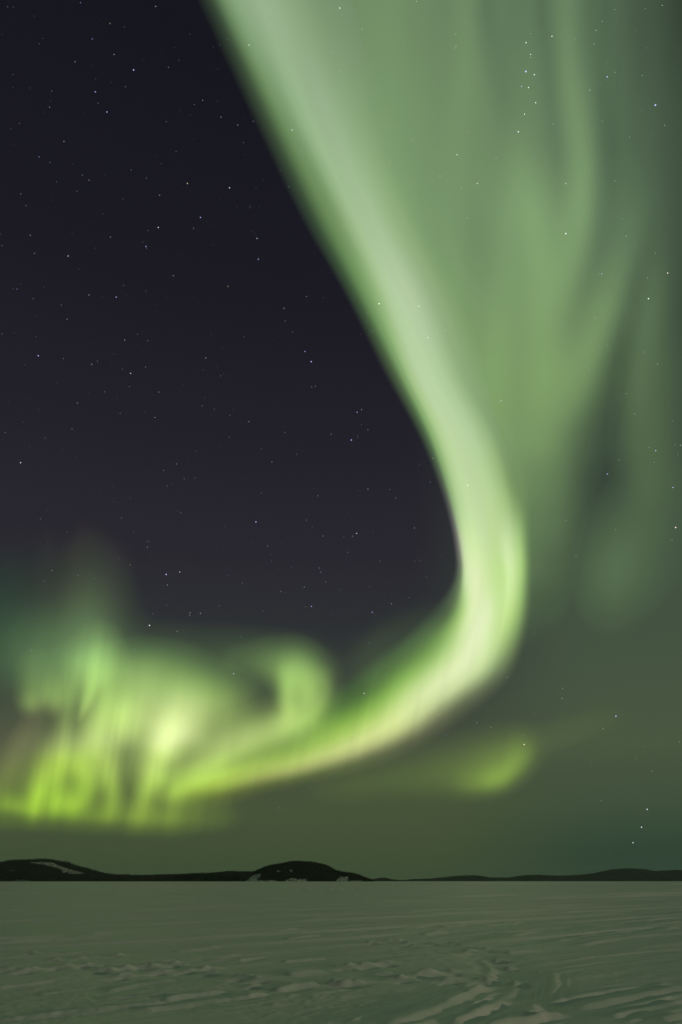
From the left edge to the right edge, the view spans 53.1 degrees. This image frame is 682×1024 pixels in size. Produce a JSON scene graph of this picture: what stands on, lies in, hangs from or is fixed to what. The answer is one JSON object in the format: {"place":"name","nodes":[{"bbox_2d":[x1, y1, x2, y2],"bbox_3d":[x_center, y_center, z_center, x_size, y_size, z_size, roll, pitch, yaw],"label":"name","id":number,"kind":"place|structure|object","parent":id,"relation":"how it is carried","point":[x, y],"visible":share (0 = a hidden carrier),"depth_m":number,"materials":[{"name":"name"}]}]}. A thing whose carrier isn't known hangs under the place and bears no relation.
{"place":"outdoors","nodes":[
{"label":"outdoors","id":0,"kind":"place"},
{"bbox_2d":[0,860,252,880],"bbox_3d":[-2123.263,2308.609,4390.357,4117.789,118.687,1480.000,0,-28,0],"label":"forested ridge","id":1,"kind":"structure","parent":0,"point":[63,870],"depth_m":3940.32,"materials":[{"name":"black plant"}]},
{"bbox_2d":[0,858,253,880],"bbox_3d":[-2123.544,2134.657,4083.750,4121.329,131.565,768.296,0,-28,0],"label":"ridge forest","id":2,"kind":"object","parent":1,"relation":"on","point":[148,876],"visible":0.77,"depth_m":3972.86,"materials":[{"name":"black plant"}]},
{"bbox_2d":[248,862,362,880],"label":"wooded island","id":3,"kind":"structure","parent":0,"point":[321,878],"depth_m":3338.66,"materials":[{"name":"black plant"}]},
{"bbox_2d":[246,860,373,880],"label":"island forest","id":4,"kind":"object","parent":3,"relation":"on","point":[316,865],"visible":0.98,"depth_m":3390.22,"materials":[{"name":"black plant"}]},
{"bbox_2d":[5,6,670,814],"bbox_3d":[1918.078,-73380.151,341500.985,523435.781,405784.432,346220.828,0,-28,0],"label":"faint stars","id":5,"kind":"object","parent":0,"point":[63,358],"visible":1,"depth_m":389389.38,"materials":[{"name":"white"}]},
{"bbox_2d":[0,881,681,1023],"bbox_3d":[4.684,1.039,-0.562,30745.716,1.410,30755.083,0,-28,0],"label":"snow covered lake","id":6,"kind":"structure","parent":0,"point":[340,952],"depth_m":17.49,"materials":[{"name":"white snow"}]},
{"bbox_2d":[0,0,681,879],"label":"sky","id":7,"kind":"structure","parent":0,"point":[285,756],"materials":[{"name":"green"}]},
{"bbox_2d":[416,869,681,880],"bbox_3d":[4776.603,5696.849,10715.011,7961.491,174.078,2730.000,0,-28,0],"label":"distant hills","id":8,"kind":"structure","parent":0,"point":[642,874],"depth_m":9927.45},
{"bbox_2d":[409,868,681,880],"bbox_3d":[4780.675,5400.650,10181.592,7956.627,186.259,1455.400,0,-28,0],"label":"distant forest","id":9,"kind":"object","parent":8,"relation":"on","point":[533,879],"visible":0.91,"depth_m":10048.12,"materials":[{"name":"black plant"}]},
{"bbox_3d":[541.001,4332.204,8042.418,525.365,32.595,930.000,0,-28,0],"label":"low mound","id":10,"kind":"structure","parent":0,"visible":0},
{"bbox_2d":[372,878,408,880],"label":"mound forest","id":11,"kind":"object","parent":10,"relation":"on","point":[379,879],"visible":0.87,"depth_m":7794.80,"materials":[{"name":"black plant"}]}
]}

